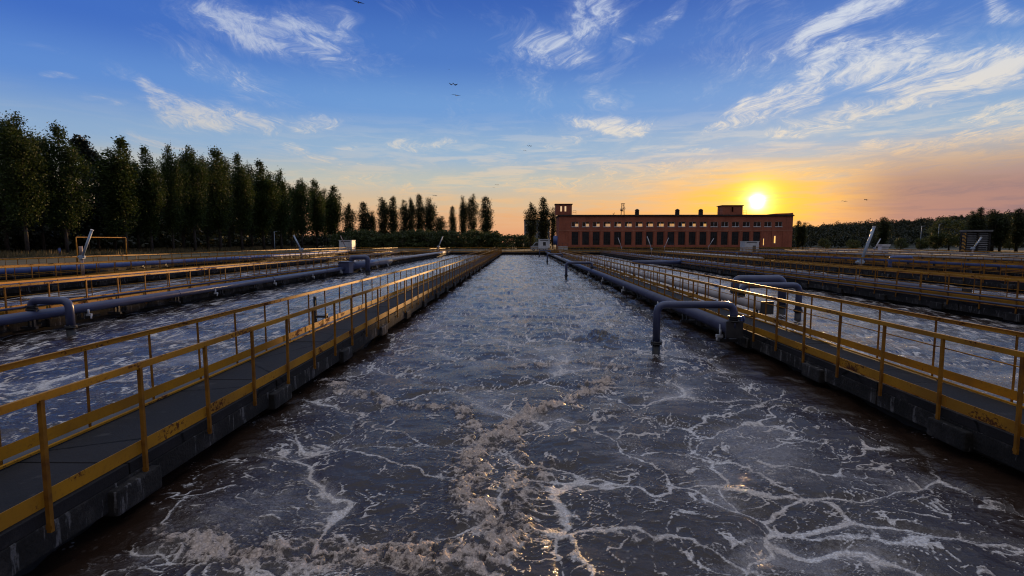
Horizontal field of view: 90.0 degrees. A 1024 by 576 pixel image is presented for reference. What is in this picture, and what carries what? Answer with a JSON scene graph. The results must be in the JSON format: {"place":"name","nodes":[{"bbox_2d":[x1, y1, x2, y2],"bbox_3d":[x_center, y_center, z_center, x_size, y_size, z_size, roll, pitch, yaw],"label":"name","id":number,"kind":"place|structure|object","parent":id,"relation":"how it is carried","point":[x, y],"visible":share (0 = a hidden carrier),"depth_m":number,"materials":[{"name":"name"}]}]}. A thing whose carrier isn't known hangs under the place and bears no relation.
{"place":"outdoors","nodes":[
{"label":"outdoors","id":0,"kind":"place"},
{"bbox_2d":[0,255,408,306],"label":"water","id":1,"kind":"structure","parent":0,"point":[109,289],"depth_m":35.57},
{"bbox_2d":[0,255,483,446],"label":"water","id":2,"kind":"structure","parent":0,"point":[25,382],"depth_m":15.54,"materials":[{"name":"grey liquid"}]},
{"bbox_2d":[0,243,1023,268],"bbox_3d":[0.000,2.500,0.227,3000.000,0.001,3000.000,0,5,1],"label":"ground","id":3,"kind":"structure","parent":0,"point":[63,260],"depth_m":108.30,"materials":[{"name":"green plant"}]},
{"bbox_2d":[0,123,39,250],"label":"poplar tree","id":4,"kind":"object","parent":3,"relation":"on","point":[5,230],"visible":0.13,"depth_m":98.98,"materials":[{"name":"green plant"}]},
{"bbox_2d":[0,109,59,253],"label":"poplar tree","id":5,"kind":"object","parent":3,"relation":"on","point":[18,151],"visible":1,"depth_m":90.25,"materials":[{"name":"green plant"}]},
{"bbox_2d":[12,136,70,250],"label":"tree","id":6,"kind":"object","parent":3,"relation":"on","point":[42,227],"visible":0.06,"depth_m":105.33,"materials":[{"name":"green plant"}]},
{"bbox_2d":[35,120,98,252],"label":"poplar tree","id":7,"kind":"object","parent":3,"relation":"on","point":[67,200],"visible":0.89,"depth_m":96.87,"materials":[{"name":"green plant"}]},
{"bbox_2d":[53,133,107,249],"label":"tree","id":8,"kind":"object","parent":3,"relation":"on","point":[83,146],"visible":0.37,"depth_m":112.52,"materials":[{"name":"green plant"}]},
{"bbox_2d":[74,148,118,249],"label":"tree","id":9,"kind":"object","parent":3,"relation":"on","point":[97,223],"visible":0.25,"depth_m":114.23,"materials":[{"name":"green plant"}]},
{"bbox_2d":[86,133,146,250],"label":"poplar tree","id":10,"kind":"object","parent":3,"relation":"on","point":[116,174],"visible":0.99,"depth_m":107.20,"materials":[{"name":"green plant"}]},
{"bbox_2d":[128,156,144,249],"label":"poplar tree","id":11,"kind":"object","parent":3,"relation":"on","point":[137,232],"visible":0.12,"depth_m":125.75,"materials":[{"name":"green plant"}]},
{"bbox_2d":[129,145,169,250],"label":"poplar tree","id":12,"kind":"object","parent":3,"relation":"on","point":[151,193],"visible":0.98,"depth_m":114.28,"materials":[{"name":"green plant"}]},
{"bbox_2d":[0,245,332,257],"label":"tall grass","id":13,"kind":"structure","parent":3,"relation":"on","point":[17,253],"depth_m":109.15,"materials":[{"name":"green plant"}]},
{"bbox_2d":[155,140,194,249],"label":"poplar tree","id":14,"kind":"object","parent":3,"relation":"on","point":[173,211],"visible":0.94,"depth_m":119.72,"materials":[{"name":"green plant"}]},
{"bbox_2d":[164,156,192,247],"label":"poplar tree","id":15,"kind":"object","parent":3,"relation":"on","point":[182,231],"visible":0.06,"depth_m":139.17,"materials":[{"name":"green plant"}]},
{"bbox_2d":[176,143,212,250],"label":"poplar tree","id":16,"kind":"object","parent":3,"relation":"on","point":[195,216],"visible":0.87,"depth_m":126.21,"materials":[{"name":"green plant"}]},
{"bbox_2d":[196,152,216,248],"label":"poplar tree","id":17,"kind":"object","parent":3,"relation":"on","point":[206,234],"visible":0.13,"depth_m":147.72,"materials":[{"name":"green plant"}]},
{"bbox_2d":[203,144,237,247],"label":"poplar tree","id":18,"kind":"object","parent":3,"relation":"on","point":[220,204],"visible":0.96,"depth_m":134.37,"materials":[{"name":"green plant"}]},
{"bbox_2d":[219,154,238,247],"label":"poplar tree","id":19,"kind":"object","parent":3,"relation":"on","point":[230,229],"visible":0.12,"depth_m":157.60,"materials":[{"name":"green plant"}]},
{"bbox_2d":[227,152,257,249],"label":"poplar tree","id":20,"kind":"object","parent":3,"relation":"on","point":[243,194],"visible":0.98,"depth_m":143.84,"materials":[{"name":"green plant"}]},
{"bbox_2d":[0,195,502,251],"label":"undergrowth","id":21,"kind":"object","parent":3,"relation":"on","point":[55,242],"visible":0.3,"depth_m":142.16,"materials":[{"name":"green plant"}]},
{"bbox_2d":[250,158,283,249],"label":"poplar tree","id":22,"kind":"object","parent":3,"relation":"on","point":[263,199],"visible":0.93,"depth_m":154.57,"materials":[{"name":"green plant"}]},
{"bbox_2d":[271,168,293,248],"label":"poplar tree","id":23,"kind":"object","parent":3,"relation":"on","point":[283,217],"visible":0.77,"depth_m":164.92,"materials":[{"name":"green plant"}]},
{"bbox_2d":[287,180,313,247],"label":"poplar tree","id":24,"kind":"object","parent":3,"relation":"on","point":[299,199],"visible":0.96,"depth_m":178.19,"materials":[{"name":"green plant"}]},
{"bbox_2d":[306,178,326,247],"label":"poplar tree","id":25,"kind":"object","parent":3,"relation":"on","point":[318,220],"visible":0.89,"depth_m":189.20,"materials":[{"name":"green plant"}]},
{"bbox_2d":[323,185,345,236],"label":"poplar tree","id":26,"kind":"object","parent":3,"relation":"on","point":[332,206],"visible":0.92,"depth_m":204.89,"materials":[{"name":"green plant"}]},
{"bbox_2d":[340,202,357,237],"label":"poplar tree","id":27,"kind":"object","parent":3,"relation":"on","point":[348,212],"visible":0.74,"depth_m":213.98,"materials":[{"name":"green plant"}]},
{"bbox_2d":[325,228,376,248],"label":"bush","id":28,"kind":"object","parent":3,"relation":"on","point":[342,234],"visible":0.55,"depth_m":177.62,"materials":[{"name":"green plant"}]},
{"bbox_2d":[351,233,374,248],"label":"bush","id":29,"kind":"object","parent":3,"relation":"on","point":[359,237],"visible":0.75,"depth_m":178.72,"materials":[{"name":"green plant"}]},
{"bbox_2d":[355,201,371,230],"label":"poplar tree","id":30,"kind":"object","parent":3,"relation":"on","point":[363,216],"visible":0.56,"depth_m":213.35,"materials":[{"name":"green plant"}]},
{"bbox_2d":[375,196,388,234],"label":"poplar tree","id":31,"kind":"object","parent":3,"relation":"on","point":[383,222],"visible":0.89,"depth_m":213.19,"materials":[{"name":"green plant"}]},
{"bbox_2d":[385,196,400,233],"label":"poplar tree","id":32,"kind":"object","parent":3,"relation":"on","point":[393,216],"visible":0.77,"depth_m":213.08,"materials":[{"name":"green plant"}]},
{"bbox_2d":[381,228,425,246],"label":"bush","id":33,"kind":"object","parent":3,"relation":"on","point":[395,241],"visible":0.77,"depth_m":188.62,"materials":[{"name":"green plant"}]},
{"bbox_2d":[397,199,410,240],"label":"poplar tree","id":34,"kind":"object","parent":3,"relation":"on","point":[403,212],"visible":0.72,"depth_m":213.38,"materials":[{"name":"green plant"}]},
{"bbox_2d":[407,197,416,230],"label":"poplar tree","id":35,"kind":"object","parent":3,"relation":"on","point":[412,213],"visible":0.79,"depth_m":213.16,"materials":[{"name":"green plant"}]},
{"bbox_2d":[413,193,425,230],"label":"poplar tree","id":36,"kind":"object","parent":3,"relation":"on","point":[418,215],"visible":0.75,"depth_m":212.90,"materials":[{"name":"green plant"}]},
{"bbox_2d":[407,229,451,248],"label":"bush","id":37,"kind":"object","parent":3,"relation":"on","point":[419,243],"visible":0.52,"depth_m":185.78,"materials":[{"name":"green plant"}]},
{"bbox_2d":[421,197,439,246],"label":"poplar tree","id":38,"kind":"object","parent":3,"relation":"on","point":[430,216],"visible":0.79,"depth_m":212.24,"materials":[{"name":"green plant"}]},
{"bbox_2d":[428,229,466,248],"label":"bush","id":39,"kind":"object","parent":3,"relation":"on","point":[452,237],"visible":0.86,"depth_m":181.09,"materials":[{"name":"green plant"}]},
{"bbox_2d":[456,196,468,232],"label":"poplar tree","id":40,"kind":"object","parent":3,"relation":"on","point":[462,215],"visible":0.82,"depth_m":202.48,"materials":[{"name":"green plant"}]},
{"bbox_2d":[454,229,486,248],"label":"bush","id":41,"kind":"object","parent":3,"relation":"on","point":[473,235],"visible":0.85,"depth_m":182.84,"materials":[{"name":"green plant"}]},
{"bbox_2d":[465,193,479,231],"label":"poplar tree","id":42,"kind":"object","parent":3,"relation":"on","point":[472,211],"visible":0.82,"depth_m":202.77,"materials":[{"name":"green plant"}]},
{"bbox_2d":[478,196,495,232],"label":"poplar tree","id":43,"kind":"object","parent":3,"relation":"on","point":[485,215],"visible":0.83,"depth_m":202.96,"materials":[{"name":"green plant"}]},
{"bbox_2d":[480,230,501,248],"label":"bush","id":44,"kind":"object","parent":3,"relation":"on","point":[488,236],"visible":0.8,"depth_m":182.14,"materials":[{"name":"green plant"}]},
{"bbox_2d":[494,234,518,248],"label":"bush","id":45,"kind":"object","parent":3,"relation":"on","point":[507,239],"visible":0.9,"depth_m":178.93,"materials":[{"name":"green plant"}]},
{"bbox_2d":[523,202,539,246],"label":"poplar tree","id":46,"kind":"object","parent":3,"relation":"on","point":[531,219],"visible":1,"depth_m":170.05,"materials":[{"name":"green plant"}]},
{"bbox_2d":[536,197,552,240],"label":"poplar tree","id":47,"kind":"object","parent":3,"relation":"on","point":[544,216],"visible":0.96,"depth_m":169.62,"materials":[{"name":"green plant"}]},
{"bbox_2d":[547,207,555,248],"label":"poplar tree","id":48,"kind":"object","parent":3,"relation":"on","point":[553,226],"visible":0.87,"depth_m":170.35,"materials":[{"name":"green plant"}]},
{"bbox_2d":[554,203,794,249],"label":"brick building","id":49,"kind":"structure","parent":3,"relation":"on","point":[729,226],"depth_m":148.47,"materials":[{"name":"brick"}]},
{"bbox_2d":[874,216,893,243],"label":"poplar tree","id":50,"kind":"object","parent":3,"relation":"on","point":[883,234],"visible":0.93,"depth_m":176.21,"materials":[{"name":"green plant"}]},
{"bbox_2d":[923,217,967,249],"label":"round tree","id":51,"kind":"object","parent":3,"relation":"on","point":[949,240],"visible":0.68,"depth_m":146.42,"materials":[{"name":"green plant"}]},
{"bbox_2d":[963,211,984,229],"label":"poplar tree","id":52,"kind":"object","parent":3,"relation":"on","point":[973,222],"visible":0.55,"depth_m":128.30,"materials":[{"name":"green plant"}]},
{"bbox_2d":[959,230,992,252],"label":"shed","id":53,"kind":"structure","parent":3,"relation":"on","point":[973,237],"depth_m":110.12,"materials":[{"name":"metal"}]},
{"bbox_2d":[983,209,1013,250],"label":"poplar tree","id":54,"kind":"object","parent":3,"relation":"on","point":[995,222],"visible":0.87,"depth_m":128.46,"materials":[{"name":"green plant"}]},
{"bbox_2d":[994,212,1015,250],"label":"poplar tree","id":55,"kind":"object","parent":3,"relation":"on","point":[1006,236],"visible":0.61,"depth_m":128.27,"materials":[{"name":"green plant"}]},
{"bbox_2d":[1008,208,1023,251],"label":"poplar tree","id":56,"kind":"object","parent":3,"relation":"on","point":[1017,236],"visible":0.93,"depth_m":128.80,"materials":[{"name":"green plant"}]},
{"bbox_2d":[0,0,1023,235],"label":"sky","id":57,"kind":"structure","parent":0,"point":[913,109],"materials":[{"name":"blue"}]},
{"bbox_2d":[22,255,1023,575],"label":"water","id":58,"kind":"structure","parent":0,"point":[518,415],"depth_m":6.77,"materials":[{"name":"grey liquid"}]},
{"bbox_2d":[740,241,759,251],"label":"cabin","id":59,"kind":"object","parent":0,"point":[747,245],"visible":0.78,"depth_m":117.83,"materials":[{"name":"metal"}]},
{"bbox_2d":[568,255,1023,405],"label":"water","id":60,"kind":"structure","parent":0,"point":[992,372],"depth_m":17.73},
{"bbox_2d":[559,251,773,317],"bbox_3d":[9.862,-3.638,67.418,0.563,0.673,98.750,0,5,1],"label":"air pipe","id":61,"kind":"object","parent":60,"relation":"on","point":[741,301],"visible":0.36,"depth_m":23.30,"materials":[{"name":"metal"}]},
{"bbox_2d":[729,275,786,313],"bbox_3d":[10.512,0.623,21.874,2.440,2.349,0.440,0,5,1],"label":"drop pipe","id":62,"kind":"object","parent":61,"relation":"attached to","point":[762,278],"visible":0.57,"depth_m":21.66,"materials":[{"name":"grey metal"}]},
{"bbox_2d":[737,282,802,319],"bbox_3d":[10.262,0.853,20.393,2.590,2.160,0.340,0,5,1],"label":"drop pipe","id":63,"kind":"object","parent":61,"relation":"attached to","point":[797,287],"visible":0.66,"depth_m":20.23,"materials":[{"name":"metal"}]},
{"bbox_2d":[654,255,1023,298],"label":"water","id":64,"kind":"structure","parent":0,"point":[1001,293],"depth_m":37.02,"materials":[{"name":"grey liquid"}]},
{"bbox_2d":[611,251,971,292],"bbox_3d":[21.801,-3.857,70.061,0.551,0.651,93.050,0,5,1],"label":"air pipe","id":65,"kind":"object","parent":64,"relation":"on","point":[927,286],"visible":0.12,"depth_m":31.64,"materials":[{"name":"grey metal"}]},
{"bbox_2d":[794,227,1023,247],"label":"hill","id":66,"kind":"structure","parent":0,"point":[891,246],"depth_m":213.92,"materials":[{"name":"plant"}]},
{"bbox_2d":[792,209,1023,247],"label":"wood","id":67,"kind":"object","parent":66,"relation":"on","point":[838,234],"visible":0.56,"depth_m":270.66,"materials":[{"name":"green plant"}]},
{"bbox_2d":[809,249,1023,256],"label":"air pipe","id":68,"kind":"object","parent":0,"point":[926,252],"visible":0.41,"depth_m":81.54,"materials":[{"name":"metal"}]},
{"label":"basin floor","id":69,"kind":"structure","parent":0,"visible":0},
{"bbox_2d":[0,253,346,280],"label":"walkway","id":70,"kind":"structure","parent":69,"relation":"on","point":[66,273],"depth_m":52.59,"materials":[{"name":"concrete"}]},
{"bbox_2d":[0,248,335,267],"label":"railing","id":71,"kind":"object","parent":70,"relation":"on","point":[144,254],"visible":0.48,"depth_m":54.33,"materials":[{"name":"metal"}]},
{"bbox_2d":[5,248,338,264],"bbox_3d":[-40.132,-5.011,76.486,0.065,1.110,83.100,0,5,1],"label":"railing","id":72,"kind":"object","parent":70,"relation":"on","point":[150,256],"visible":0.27,"depth_m":55.57,"materials":[{"name":"metal"}]},
{"bbox_2d":[0,251,348,276],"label":"air pipe","id":73,"kind":"object","parent":70,"relation":"attached to","point":[51,269],"visible":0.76,"depth_m":52.60,"materials":[{"name":"grey metal"}]},
{"bbox_2d":[0,248,391,281],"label":"railing","id":74,"kind":"object","parent":70,"relation":"on","point":[159,264],"visible":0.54,"depth_m":40.45,"materials":[{"name":"yellow metal"}]},
{"bbox_2d":[0,253,397,296],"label":"walkway","id":75,"kind":"structure","parent":69,"relation":"on","point":[42,289],"depth_m":37.31,"materials":[{"name":"concrete"}]},
{"bbox_2d":[77,229,93,275],"bbox_3d":[-27.832,-2.227,33.655,1.305,3.258,0.345,0,5,1],"label":"swing pole","id":76,"kind":"object","parent":75,"relation":"on","point":[82,256],"visible":0.8,"depth_m":33.56,"materials":[{"name":"metal"}]},
{"bbox_2d":[0,248,396,289],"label":"railing","id":77,"kind":"object","parent":75,"relation":"on","point":[77,271],"visible":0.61,"depth_m":38.38,"materials":[{"name":"yellow metal"}]},
{"bbox_2d":[0,252,399,291],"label":"air pipe","id":78,"kind":"object","parent":75,"relation":"attached to","point":[27,289],"visible":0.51,"depth_m":36.94,"materials":[{"name":"grey metal"}]},
{"bbox_2d":[0,252,449,337],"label":"walkway","id":79,"kind":"structure","parent":69,"relation":"on","point":[58,322],"depth_m":22.60,"materials":[{"name":"concrete"}]},
{"bbox_2d":[0,267,344,328],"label":"air pipe","id":80,"kind":"object","parent":79,"relation":"attached to","point":[30,317],"visible":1,"depth_m":20.75,"materials":[{"name":"grey metal"}]},
{"bbox_2d":[25,297,77,335],"bbox_3d":[-14.841,1.283,16.532,1.560,2.000,0.340,0,5,1],"label":"drop pipe","id":81,"kind":"object","parent":80,"relation":"attached to","point":[70,326],"visible":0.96,"depth_m":16.38,"materials":[{"name":"grey metal"}]},
{"bbox_2d":[0,248,441,312],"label":"railing","id":82,"kind":"object","parent":79,"relation":"on","point":[91,276],"visible":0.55,"depth_m":25.03,"materials":[{"name":"yellow metal"}]},
{"bbox_2d":[0,248,449,325],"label":"railing","id":83,"kind":"object","parent":79,"relation":"on","point":[6,310],"visible":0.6,"depth_m":22.45,"materials":[{"name":"yellow paint"},{"name":"brown paint"}]},
{"bbox_2d":[353,258,392,270],"bbox_3d":[-14.690,-2.495,53.896,0.792,0.978,14.700,0,5,1],"label":"air pipe","id":84,"kind":"object","parent":83,"relation":"attached to","point":[360,265],"visible":0.88,"depth_m":53.95,"materials":[{"name":"metal"}]},
{"bbox_2d":[348,255,370,274],"bbox_3d":[-14.120,-1.788,47.473,2.030,2.529,0.520,0,5,1],"label":"drop pipe","id":85,"kind":"object","parent":84,"relation":"attached to","point":[366,258],"visible":0.94,"depth_m":47.25,"materials":[{"name":"metal"}]},
{"bbox_2d":[0,252,501,575],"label":"walkway","id":86,"kind":"structure","parent":69,"relation":"on","point":[28,544],"depth_m":6.59,"materials":[{"name":"concrete"}]},
{"bbox_2d":[0,248,494,465],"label":"railing","id":87,"kind":"object","parent":86,"relation":"on","point":[29,442],"visible":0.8,"depth_m":8.18,"materials":[{"name":"yellow metal"}]},
{"bbox_2d":[0,248,501,532],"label":"railing","id":88,"kind":"object","parent":86,"relation":"on","point":[47,496],"visible":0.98,"depth_m":6.15,"materials":[{"name":"yellow metal"}]},
{"bbox_2d":[345,252,801,254],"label":"walkway","id":89,"kind":"structure","parent":69,"relation":"on","point":[507,253],"depth_m":117.47,"materials":[{"name":"concrete"}]},
{"bbox_2d":[342,247,811,251],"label":"railing","id":90,"kind":"object","parent":89,"relation":"on","point":[509,247],"visible":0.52,"depth_m":118.78,"materials":[{"name":"metal"}]},
{"bbox_2d":[348,248,808,251],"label":"railing","id":91,"kind":"object","parent":89,"relation":"on","point":[520,251],"visible":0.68,"depth_m":117.39,"materials":[{"name":"metal"}]},
{"bbox_2d":[550,252,1023,472],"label":"walkway","id":92,"kind":"structure","parent":69,"relation":"on","point":[960,430],"depth_m":8.83,"materials":[{"name":"concrete"}]},
{"bbox_2d":[545,251,742,341],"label":"air pipe","id":93,"kind":"object","parent":92,"relation":"attached to","point":[726,327],"visible":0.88,"depth_m":17.79,"materials":[{"name":"grey metal"}]},
{"bbox_2d":[650,301,744,354],"bbox_3d":[4.997,1.435,13.855,2.480,2.180,0.300,0,5,1],"label":"drop pipe","id":94,"kind":"object","parent":93,"relation":"attached to","point":[656,342],"visible":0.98,"depth_m":13.70,"materials":[{"name":"grey metal"}]},
{"bbox_2d":[548,248,1023,454],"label":"railing","id":95,"kind":"object","parent":92,"relation":"on","point":[1016,427],"visible":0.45,"depth_m":8.75,"materials":[{"name":"yellow metal"}]},
{"bbox_2d":[554,248,1023,403],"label":"railing","id":96,"kind":"object","parent":92,"relation":"on","point":[1010,394],"visible":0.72,"depth_m":10.83,"materials":[{"name":"yellow metal"}]},
{"bbox_2d":[600,252,1023,324],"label":"walkway","id":97,"kind":"structure","parent":69,"relation":"on","point":[986,311],"depth_m":24.52,"materials":[{"name":"concrete"}]},
{"bbox_2d":[600,248,1023,313],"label":"railing","id":98,"kind":"object","parent":97,"relation":"on","point":[978,300],"visible":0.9,"depth_m":25.86,"materials":[{"name":"yellow metal"}]},
{"bbox_2d":[632,260,681,268],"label":"air pipe","id":99,"kind":"object","parent":98,"relation":"attached to","point":[672,262],"visible":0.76,"depth_m":57.53,"materials":[{"name":"metal"}]},
{"bbox_2d":[606,248,1023,302],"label":"railing","id":100,"kind":"object","parent":97,"relation":"on","point":[946,272],"visible":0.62,"depth_m":27.98,"materials":[{"name":"yellow metal"}]},
{"bbox_2d":[652,252,1023,291],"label":"walkway","id":101,"kind":"structure","parent":69,"relation":"on","point":[967,282],"depth_m":41.38,"materials":[{"name":"concrete"}]},
{"bbox_2d":[652,248,1023,283],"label":"railing","id":102,"kind":"object","parent":101,"relation":"on","point":[898,265],"visible":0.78,"depth_m":42.51,"materials":[{"name":"yellow metal"}]},
{"bbox_2d":[659,248,1023,276],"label":"railing","id":103,"kind":"object","parent":101,"relation":"on","point":[800,258],"visible":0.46,"depth_m":44.97,"materials":[{"name":"metal"}]},
{"bbox_2d":[705,252,1023,276],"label":"walkway","id":104,"kind":"structure","parent":69,"relation":"on","point":[952,269],"depth_m":53.85,"materials":[{"name":"concrete"}]},
{"bbox_2d":[702,250,1022,270],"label":"air pipe","id":105,"kind":"object","parent":104,"relation":"attached to","point":[956,263],"visible":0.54,"depth_m":54.67,"materials":[{"name":"grey metal"}]},
{"bbox_2d":[711,248,1023,270],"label":"railing","id":106,"kind":"object","parent":104,"relation":"on","point":[893,262],"visible":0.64,"depth_m":55.77,"materials":[{"name":"yellow metal"}]},
{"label":"walkway","id":107,"kind":"object","parent":69,"relation":"on","visible":0},
{"bbox_2d":[756,249,1023,261],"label":"air pipe","id":108,"kind":"object","parent":107,"relation":"attached to","point":[921,256],"visible":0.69,"depth_m":68.75,"materials":[{"name":"metal"}]},
{"bbox_2d":[757,248,1023,262],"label":"railing","id":109,"kind":"object","parent":107,"relation":"on","point":[979,260],"visible":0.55,"depth_m":67.98,"materials":[{"name":"metal"}]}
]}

